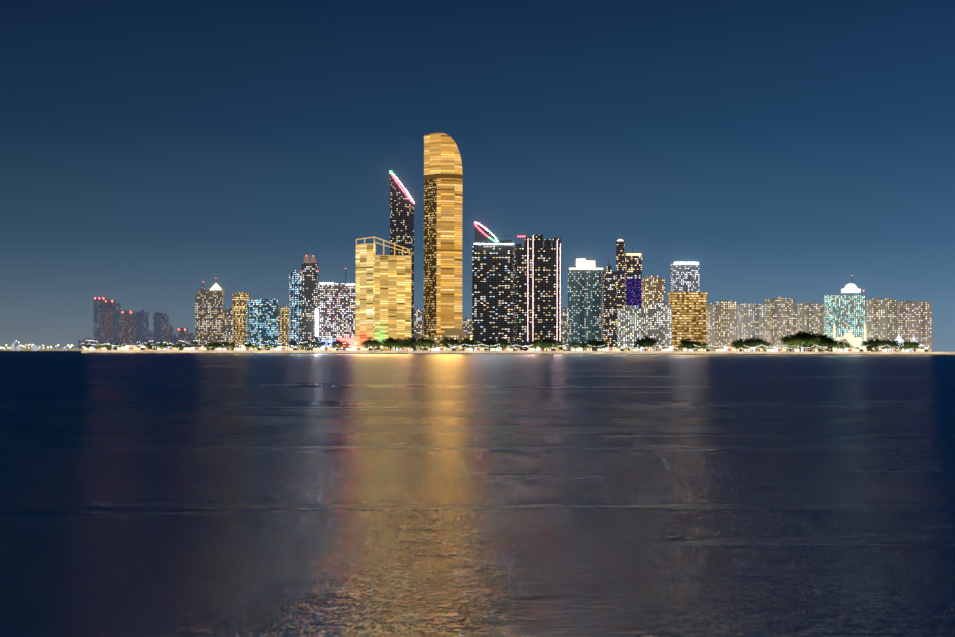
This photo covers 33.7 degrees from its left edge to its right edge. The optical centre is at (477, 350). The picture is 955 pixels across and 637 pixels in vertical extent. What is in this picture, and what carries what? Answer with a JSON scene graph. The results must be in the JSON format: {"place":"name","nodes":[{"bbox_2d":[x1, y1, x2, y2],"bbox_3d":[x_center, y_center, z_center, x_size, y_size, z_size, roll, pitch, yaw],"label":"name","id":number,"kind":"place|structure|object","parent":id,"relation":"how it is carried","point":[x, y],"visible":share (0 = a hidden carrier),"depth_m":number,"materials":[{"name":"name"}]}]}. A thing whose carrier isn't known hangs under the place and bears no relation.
{"place":"outdoors","nodes":[
{"label":"outdoors","id":0,"kind":"place"},
{"bbox_2d":[78,338,92,347],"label":"building","id":1,"kind":"structure","parent":0,"point":[81,342],"depth_m":6565.17,"materials":[{"name":"grey"}]},
{"bbox_2d":[93,297,107,346],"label":"tower","id":2,"kind":"structure","parent":0,"point":[98,319],"depth_m":6566.44,"materials":[{"name":"grey"}]},
{"bbox_2d":[104,300,115,345],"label":"tower","id":3,"kind":"structure","parent":0,"point":[108,321],"depth_m":6567.35,"materials":[{"name":"grey"}]},
{"bbox_2d":[113,303,120,349],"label":"tower","id":4,"kind":"structure","parent":0,"point":[116,318],"depth_m":6568.08,"materials":[{"name":"grey"}]},
{"bbox_2d":[121,311,134,344],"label":"tower","id":5,"kind":"structure","parent":0,"point":[127,327],"depth_m":6569.17,"materials":[{"name":"grey"}]},
{"bbox_2d":[135,310,148,344],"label":"tower","id":6,"kind":"structure","parent":0,"point":[141,324],"depth_m":6570.36,"materials":[{"name":"grey"}]},
{"bbox_2d":[146,332,152,344],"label":"building","id":7,"kind":"structure","parent":0,"point":[149,337],"depth_m":6571.19,"materials":[{"name":"grey"}]},
{"bbox_2d":[153,310,163,349],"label":"tower","id":8,"kind":"structure","parent":0,"point":[157,326],"depth_m":6571.82,"materials":[{"name":"grey"}]},
{"bbox_2d":[162,312,168,343],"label":"tower","id":9,"kind":"structure","parent":0,"point":[165,320],"depth_m":6572.46,"materials":[{"name":"grey"}]},
{"bbox_2d":[166,325,172,343],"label":"tower","id":10,"kind":"structure","parent":0,"point":[169,330],"depth_m":6572.92,"materials":[{"name":"grey"}]},
{"bbox_2d":[171,330,176,344],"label":"building","id":11,"kind":"structure","parent":0,"point":[174,339],"depth_m":6573.38,"materials":[{"name":"grey"}]},
{"bbox_2d":[177,328,187,349],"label":"building","id":12,"kind":"structure","parent":0,"point":[182,333],"depth_m":6574.02,"materials":[{"name":"grey"}]},
{"bbox_2d":[186,333,195,346],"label":"building","id":13,"kind":"structure","parent":0,"point":[190,337],"depth_m":6574.93,"materials":[{"name":"grey"}]},
{"bbox_2d":[195,281,208,346],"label":"pointed tower","id":14,"kind":"structure","parent":0,"point":[202,309],"depth_m":3487.04,"materials":[{"name":"brown"}]},
{"bbox_2d":[208,278,223,341],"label":"pointed tower","id":15,"kind":"structure","parent":0,"point":[216,296],"depth_m":3487.72,"materials":[{"name":"brown"}]},
{"bbox_2d":[227,307,232,349],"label":"tower","id":16,"kind":"structure","parent":0,"point":[230,324],"depth_m":3388.72,"materials":[{"name":"grey"}]},
{"bbox_2d":[233,292,249,349],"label":"tower","id":17,"kind":"structure","parent":0,"point":[240,299],"depth_m":3345.34,"materials":[{"name":"gold metal"}]},
{"bbox_2d":[247,299,277,349],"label":"building","id":18,"kind":"structure","parent":0,"point":[262,321],"depth_m":3301.18,"materials":[{"name":"teal glass"}]},
{"bbox_2d":[278,307,282,345],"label":"tower","id":19,"kind":"structure","parent":0,"point":[279,326],"depth_m":3391.03,"materials":[{"name":"grey"}]},
{"bbox_2d":[281,307,288,345],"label":"tower","id":20,"kind":"structure","parent":0,"point":[284,325],"depth_m":3341.39,"materials":[{"name":"gold metal"}]},
{"bbox_2d":[289,270,300,345],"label":"blue glass tower","id":21,"kind":"structure","parent":0,"point":[294,305],"depth_m":3145.13,"materials":[{"name":"blue glass"}]},
{"bbox_2d":[301,255,317,349],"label":"skyscraper","id":22,"kind":"structure","parent":0,"point":[309,288],"depth_m":3093.07,"materials":[{"name":"grey glass"}]},
{"bbox_2d":[318,268,355,350],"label":"building","id":23,"kind":"structure","parent":0,"point":[336,311],"depth_m":3044.28,"materials":[{"name":"multicoloured"}]},
{"bbox_2d":[315,309,318,342],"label":"light strip column","id":24,"kind":"structure","parent":23,"relation":"attached to","point":[316,326],"depth_m":3033.49,"materials":[{"name":"grey metal"}]},
{"bbox_2d":[355,237,410,350],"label":"gold office tower","id":25,"kind":"structure","parent":0,"point":[383,296],"depth_m":2955.48,"materials":[{"name":"brown metal"}]},
{"bbox_2d":[389,170,414,347],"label":"skyscraper","id":26,"kind":"structure","parent":0,"point":[402,203],"depth_m":3154.87,"materials":[{"name":"black glass"}]},
{"bbox_2d":[414,309,422,350],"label":"tower","id":27,"kind":"structure","parent":0,"point":[418,322],"depth_m":3497.54,"materials":[{"name":"grey"}]},
{"bbox_2d":[462,318,471,350],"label":"building","id":28,"kind":"structure","parent":0,"point":[467,326],"depth_m":3499.93,"materials":[{"name":"grey"}]},
{"bbox_2d":[0,351,954,636],"bbox_3d":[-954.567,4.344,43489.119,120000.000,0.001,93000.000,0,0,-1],"label":"water","id":29,"kind":"structure","parent":0,"point":[464,495],"depth_m":68.93,"materials":[{"name":"blue liquid"}]},
{"bbox_2d":[86,352,954,354],"bbox_3d":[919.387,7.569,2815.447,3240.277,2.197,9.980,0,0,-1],"label":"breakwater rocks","id":30,"kind":"object","parent":29,"relation":"in","point":[543,353],"visible":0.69,"depth_m":2797.01,"materials":[{"name":"stone"}]},
{"bbox_2d":[0,0,954,351],"label":"sky","id":31,"kind":"structure","parent":0,"point":[152,151],"materials":[{"name":"blue"}]},
{"bbox_2d":[514,235,560,350],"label":"finned tower","id":32,"kind":"structure","parent":0,"point":[537,291],"depth_m":2927.46,"materials":[{"name":"black glass"}]},
{"bbox_2d":[561,307,567,350],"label":"tower","id":33,"kind":"structure","parent":0,"point":[564,325],"depth_m":3504.67,"materials":[{"name":"grey"}]},
{"bbox_2d":[568,259,602,350],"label":"skyscraper","id":34,"kind":"structure","parent":0,"point":[584,301],"depth_m":2960.35,"materials":[{"name":"teal glass"}]},
{"bbox_2d":[616,239,641,347],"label":"skyscraper","id":35,"kind":"structure","parent":0,"point":[628,279],"depth_m":3007.05,"materials":[{"name":"black glass"}]},
{"bbox_2d":[617,306,647,350],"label":"building","id":36,"kind":"structure","parent":0,"point":[631,323],"depth_m":2906.56,"materials":[{"name":"grey"}]},
{"bbox_2d":[642,276,664,307],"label":"brown tower","id":37,"kind":"structure","parent":0,"point":[653,290],"depth_m":3113.50,"materials":[{"name":"brown"}]},
{"bbox_2d":[644,303,671,350],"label":"white low block","id":38,"kind":"structure","parent":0,"point":[659,319],"depth_m":2907.70,"materials":[{"name":"grey"}]},
{"bbox_2d":[671,262,698,291],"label":"white tower","id":39,"kind":"structure","parent":0,"point":[684,276],"depth_m":3109.39,"materials":[{"name":"grey"}]},
{"bbox_2d":[668,292,707,350],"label":"building","id":40,"kind":"structure","parent":0,"point":[689,315],"depth_m":2908.84,"materials":[{"name":"gold glass"}]},
{"bbox_2d":[707,303,714,350],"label":"cream block","id":41,"kind":"structure","parent":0,"point":[710,324],"depth_m":3040.23,"materials":[{"name":"beige"}]},
{"bbox_2d":[715,300,735,345],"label":"cream block","id":42,"kind":"structure","parent":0,"point":[725,322],"depth_m":2964.92,"materials":[{"name":"beige"}]},
{"bbox_2d":[737,303,763,350],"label":"cream block","id":43,"kind":"structure","parent":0,"point":[750,320],"depth_m":2961.69,"materials":[{"name":"beige"}]},
{"bbox_2d":[764,297,794,350],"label":"cream block","id":44,"kind":"structure","parent":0,"point":[779,317],"depth_m":2968.94,"materials":[{"name":"beige"}]},
{"bbox_2d":[795,314,796,348],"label":"building","id":45,"kind":"structure","parent":0,"point":[795,326],"depth_m":3168.87,"materials":[{"name":"beige"}]},
{"bbox_2d":[797,302,822,348],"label":"cream block","id":46,"kind":"structure","parent":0,"point":[809,316],"depth_m":2964.22,"materials":[{"name":"beige"}]},
{"bbox_2d":[824,275,864,351],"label":"building","id":47,"kind":"structure","parent":0,"point":[845,314],"depth_m":2965.72,"materials":[{"name":"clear glass"}]},
{"bbox_2d":[832,323,865,351],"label":"mosque","id":48,"kind":"structure","parent":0,"point":[852,339],"depth_m":2876.13,"materials":[{"name":"stone"}]},
{"bbox_2d":[866,298,896,351],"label":"cream block","id":49,"kind":"structure","parent":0,"point":[881,318],"depth_m":2972.07,"materials":[{"name":"beige"}]},
{"bbox_2d":[894,334,924,345],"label":"tent pavilion","id":50,"kind":"structure","parent":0,"point":[899,339],"depth_m":2892.56,"materials":[{"name":"white fabric"}]},
{"bbox_2d":[897,301,931,351],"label":"cream block","id":51,"kind":"structure","parent":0,"point":[914,318],"depth_m":2968.55,"materials":[{"name":"beige"}]},
{"label":"corniche ground","id":52,"kind":"structure","parent":0,"visible":0},
{"bbox_2d":[206,341,218,349],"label":"tree","id":53,"kind":"object","parent":52,"relation":"on","point":[213,345],"visible":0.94,"depth_m":2799.43,"materials":[{"name":"green plant"}]},
{"bbox_2d":[209,309,226,349],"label":"building","id":54,"kind":"structure","parent":52,"relation":"on","point":[217,325],"depth_m":3437.98,"materials":[{"name":"brown"}]},
{"bbox_2d":[223,341,233,348],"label":"tree","id":55,"kind":"object","parent":52,"relation":"on","point":[227,345],"visible":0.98,"depth_m":2801.39,"materials":[{"name":"green plant"}]},
{"bbox_2d":[287,340,299,347],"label":"tree","id":56,"kind":"object","parent":52,"relation":"on","point":[293,343],"visible":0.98,"depth_m":2818.43,"materials":[{"name":"green plant"}]},
{"bbox_2d":[304,340,315,349],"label":"tree","id":57,"kind":"object","parent":52,"relation":"on","point":[307,342],"visible":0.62,"depth_m":2837.85,"materials":[{"name":"green plant"}]},
{"bbox_2d":[313,340,323,347],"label":"tree","id":58,"kind":"object","parent":52,"relation":"on","point":[318,344],"visible":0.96,"depth_m":2815.71,"materials":[{"name":"green plant"}]},
{"bbox_2d":[321,339,332,349],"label":"tree","id":59,"kind":"object","parent":52,"relation":"on","point":[326,344],"visible":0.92,"depth_m":2821.70,"materials":[{"name":"green plant"}]},
{"bbox_2d":[332,342,341,350],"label":"tree","id":60,"kind":"object","parent":52,"relation":"on","point":[338,346],"visible":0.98,"depth_m":2820.56,"materials":[{"name":"green plant"}]},
{"bbox_2d":[362,340,374,347],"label":"tree","id":61,"kind":"object","parent":52,"relation":"on","point":[368,344],"visible":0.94,"depth_m":2809.64,"materials":[{"name":"green plant"}]},
{"bbox_2d":[373,340,382,350],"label":"tree","id":62,"kind":"object","parent":52,"relation":"on","point":[377,343],"visible":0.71,"depth_m":2816.96,"materials":[{"name":"green plant"}]},
{"bbox_2d":[381,337,397,345],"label":"tree","id":63,"kind":"object","parent":52,"relation":"on","point":[393,343],"visible":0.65,"depth_m":2814.06,"materials":[{"name":"green plant"}]},
{"bbox_2d":[381,337,398,346],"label":"tree","id":64,"kind":"object","parent":52,"relation":"on","point":[384,343],"visible":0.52,"depth_m":2819.01,"materials":[{"name":"green plant"}]},
{"bbox_2d":[396,340,413,347],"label":"tree","id":65,"kind":"object","parent":52,"relation":"on","point":[406,344],"visible":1,"depth_m":2806.32,"materials":[{"name":"green plant"}]},
{"bbox_2d":[399,336,413,350],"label":"tree","id":66,"kind":"object","parent":52,"relation":"on","point":[410,340],"visible":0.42,"depth_m":2825.90,"materials":[{"name":"green plant"}]},
{"bbox_2d":[413,336,433,350],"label":"tree","id":67,"kind":"object","parent":52,"relation":"on","point":[423,341],"visible":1,"depth_m":2811.12,"materials":[{"name":"green plant"}]},
{"bbox_2d":[426,340,437,350],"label":"tree","id":68,"kind":"object","parent":52,"relation":"on","point":[433,344],"visible":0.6,"depth_m":2831.52,"materials":[{"name":"green plant"}]},
{"bbox_2d":[419,133,471,350],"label":"golden tower","id":69,"kind":"structure","parent":52,"relation":"on","point":[442,239],"depth_m":2906.38,"materials":[{"name":"glass"},{"name":"metal"},{"name":"concrete"}]},
{"bbox_2d":[439,336,457,350],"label":"tree","id":70,"kind":"object","parent":52,"relation":"on","point":[446,340],"visible":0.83,"depth_m":2829.36,"materials":[{"name":"green plant"}]},
{"bbox_2d":[460,341,470,348],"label":"tree","id":71,"kind":"object","parent":52,"relation":"on","point":[467,344],"visible":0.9,"depth_m":2830.45,"materials":[{"name":"green plant"}]},
{"bbox_2d":[467,339,480,350],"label":"tree","id":72,"kind":"object","parent":52,"relation":"on","point":[471,343],"visible":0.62,"depth_m":2842.10,"materials":[{"name":"green plant"}]},
{"bbox_2d":[484,341,495,347],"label":"tree","id":73,"kind":"object","parent":52,"relation":"on","point":[491,343],"visible":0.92,"depth_m":2816.99,"materials":[{"name":"green plant"}]},
{"bbox_2d":[472,222,514,350],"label":"skyscraper","id":74,"kind":"structure","parent":52,"relation":"on","point":[492,288],"depth_m":2906.09,"materials":[{"name":"black glass"}]},
{"bbox_2d":[89,343,904,351],"bbox_3d":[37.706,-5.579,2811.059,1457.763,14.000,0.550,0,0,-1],"label":"light garlands","id":75,"kind":"object","parent":52,"relation":"on","point":[602,345],"visible":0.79,"depth_m":2817.82,"materials":[{"name":"grey metal"}]},
{"bbox_2d":[495,339,507,347],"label":"tree","id":76,"kind":"object","parent":52,"relation":"on","point":[501,342],"visible":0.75,"depth_m":2812.55,"materials":[{"name":"green plant"}]},
{"bbox_2d":[84,345,930,351],"bbox_3d":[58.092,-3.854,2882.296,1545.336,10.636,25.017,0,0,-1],"label":"street front buildings","id":77,"kind":"structure","parent":52,"relation":"on","point":[666,348],"depth_m":2872.86,"materials":[{"name":"brown"}]},
{"bbox_2d":[81,350,954,353],"bbox_3d":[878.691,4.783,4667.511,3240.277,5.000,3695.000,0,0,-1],"label":"sea wall","id":78,"kind":"structure","parent":52,"relation":"on","point":[494,352],"depth_m":2802.01,"materials":[{"name":"grey concrete"}]},
{"bbox_2d":[527,341,538,350],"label":"tree","id":79,"kind":"object","parent":52,"relation":"on","point":[534,345],"visible":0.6,"depth_m":2858.07,"materials":[{"name":"green plant"}]},
{"bbox_2d":[536,339,551,350],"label":"tree","id":80,"kind":"object","parent":52,"relation":"on","point":[539,342],"visible":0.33,"depth_m":2813.95,"materials":[{"name":"green plant"}]},
{"bbox_2d":[538,339,553,350],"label":"tree","id":81,"kind":"object","parent":52,"relation":"on","point":[547,345],"visible":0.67,"depth_m":2809.29,"materials":[{"name":"green plant"}]},
{"bbox_2d":[544,340,559,350],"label":"tree","id":82,"kind":"object","parent":52,"relation":"on","point":[553,346],"visible":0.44,"depth_m":2814.02,"materials":[{"name":"green plant"}]},
{"bbox_2d":[568,341,582,350],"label":"tree","id":83,"kind":"object","parent":52,"relation":"on","point":[574,344],"visible":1,"depth_m":2817.91,"materials":[{"name":"green plant"}]},
{"bbox_2d":[579,342,588,350],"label":"tree","id":84,"kind":"object","parent":52,"relation":"on","point":[584,345],"visible":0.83,"depth_m":2820.10,"materials":[{"name":"green plant"}]},
{"bbox_2d":[603,260,615,347],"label":"skyscraper","id":85,"kind":"structure","parent":52,"relation":"on","point":[609,306],"depth_m":3055.98,"materials":[{"name":"black glass"}]},
{"bbox_2d":[633,340,645,348],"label":"tree","id":86,"kind":"object","parent":52,"relation":"on","point":[639,344],"visible":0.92,"depth_m":2812.09,"materials":[{"name":"green plant"}]},
{"bbox_2d":[634,336,652,350],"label":"tree","id":87,"kind":"object","parent":52,"relation":"on","point":[646,342],"visible":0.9,"depth_m":2816.37,"materials":[{"name":"green plant"}]},
{"bbox_2d":[643,336,657,348],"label":"tree","id":88,"kind":"object","parent":52,"relation":"on","point":[648,339],"visible":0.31,"depth_m":2822.26,"materials":[{"name":"green plant"}]},
{"bbox_2d":[680,338,695,348],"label":"tree","id":89,"kind":"object","parent":52,"relation":"on","point":[691,343],"visible":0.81,"depth_m":2827.97,"materials":[{"name":"green plant"}]},
{"bbox_2d":[698,342,708,350],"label":"tree","id":90,"kind":"object","parent":52,"relation":"on","point":[701,345],"visible":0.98,"depth_m":2816.41,"materials":[{"name":"green plant"}]},
{"bbox_2d":[733,339,746,350],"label":"tree","id":91,"kind":"object","parent":52,"relation":"on","point":[741,346],"visible":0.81,"depth_m":2825.45,"materials":[{"name":"green plant"}]},
{"bbox_2d":[740,339,753,350],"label":"tree","id":92,"kind":"object","parent":52,"relation":"on","point":[748,343],"visible":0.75,"depth_m":2822.20,"materials":[{"name":"green plant"}]},
{"bbox_2d":[744,337,758,350],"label":"tree","id":93,"kind":"object","parent":52,"relation":"on","point":[753,339],"visible":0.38,"depth_m":2833.18,"materials":[{"name":"green plant"}]},
{"bbox_2d":[753,338,767,350],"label":"tree","id":94,"kind":"object","parent":52,"relation":"on","point":[761,342],"visible":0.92,"depth_m":2828.90,"materials":[{"name":"green plant"}]},
{"bbox_2d":[779,333,794,350],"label":"tree","id":95,"kind":"object","parent":52,"relation":"on","point":[786,338],"visible":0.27,"depth_m":2856.72,"materials":[{"name":"green plant"}]},
{"bbox_2d":[783,337,802,350],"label":"tree","id":96,"kind":"object","parent":52,"relation":"on","point":[793,345],"visible":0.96,"depth_m":2827.09,"materials":[{"name":"green plant"}]},
{"bbox_2d":[790,331,807,350],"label":"tree","id":97,"kind":"object","parent":52,"relation":"on","point":[800,343],"visible":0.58,"depth_m":2826.94,"materials":[{"name":"green plant"}]},
{"bbox_2d":[796,333,814,350],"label":"tree","id":98,"kind":"object","parent":52,"relation":"on","point":[808,339],"visible":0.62,"depth_m":2813.89,"materials":[{"name":"green plant"}]},
{"bbox_2d":[794,331,822,351],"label":"tree","id":99,"kind":"object","parent":52,"relation":"on","point":[810,342],"visible":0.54,"depth_m":2821.83,"materials":[{"name":"green plant"}]},
{"bbox_2d":[809,333,828,351],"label":"tree","id":100,"kind":"object","parent":52,"relation":"on","point":[822,338],"visible":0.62,"depth_m":2826.62,"materials":[{"name":"green plant"}]},
{"bbox_2d":[818,339,829,351],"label":"tree","id":101,"kind":"object","parent":52,"relation":"on","point":[823,344],"visible":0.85,"depth_m":2824.88,"materials":[{"name":"green plant"}]},
{"bbox_2d":[823,339,837,351],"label":"tree","id":102,"kind":"object","parent":52,"relation":"on","point":[831,345],"visible":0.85,"depth_m":2823.08,"materials":[{"name":"green plant"}]},
{"bbox_2d":[837,338,853,351],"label":"tree","id":103,"kind":"object","parent":52,"relation":"on","point":[846,344],"visible":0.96,"depth_m":2841.66,"materials":[{"name":"green plant"}]},
{"bbox_2d":[863,341,877,351],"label":"tree","id":104,"kind":"object","parent":52,"relation":"on","point":[870,346],"visible":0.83,"depth_m":2824.68,"materials":[{"name":"green plant"}]},
{"bbox_2d":[864,339,881,351],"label":"tree","id":105,"kind":"object","parent":52,"relation":"on","point":[876,343],"visible":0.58,"depth_m":2831.62,"materials":[{"name":"green plant"}]},
{"bbox_2d":[883,338,897,351],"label":"tree","id":106,"kind":"object","parent":52,"relation":"on","point":[891,345],"visible":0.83,"depth_m":2826.00,"materials":[{"name":"green plant"}]},
{"bbox_2d":[888,341,905,351],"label":"tree","id":107,"kind":"object","parent":52,"relation":"on","point":[895,345],"visible":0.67,"depth_m":2824.08,"materials":[{"name":"green plant"}]},
{"bbox_2d":[903,339,918,351],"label":"tree","id":108,"kind":"object","parent":52,"relation":"on","point":[908,342],"visible":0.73,"depth_m":2831.18,"materials":[{"name":"green plant"}]},
{"bbox_2d":[910,342,919,351],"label":"tree","id":109,"kind":"object","parent":52,"relation":"on","point":[915,346],"visible":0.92,"depth_m":2831.68,"materials":[{"name":"green plant"}]},
{"bbox_3d":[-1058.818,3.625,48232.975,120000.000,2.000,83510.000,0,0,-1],"label":"ground","id":110,"kind":"structure","parent":0,"visible":0},
{"bbox_2d":[0,344,83,350],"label":"lights","id":111,"kind":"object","parent":110,"relation":"on","point":[23,348],"visible":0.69,"depth_m":6520.27,"materials":[{"name":"grey metal"}]},
{"bbox_2d":[118,331,120,343],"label":"tower","id":112,"kind":"structure","parent":110,"relation":"on","point":[119,337],"depth_m":6568.36,"materials":[{"name":"grey"}]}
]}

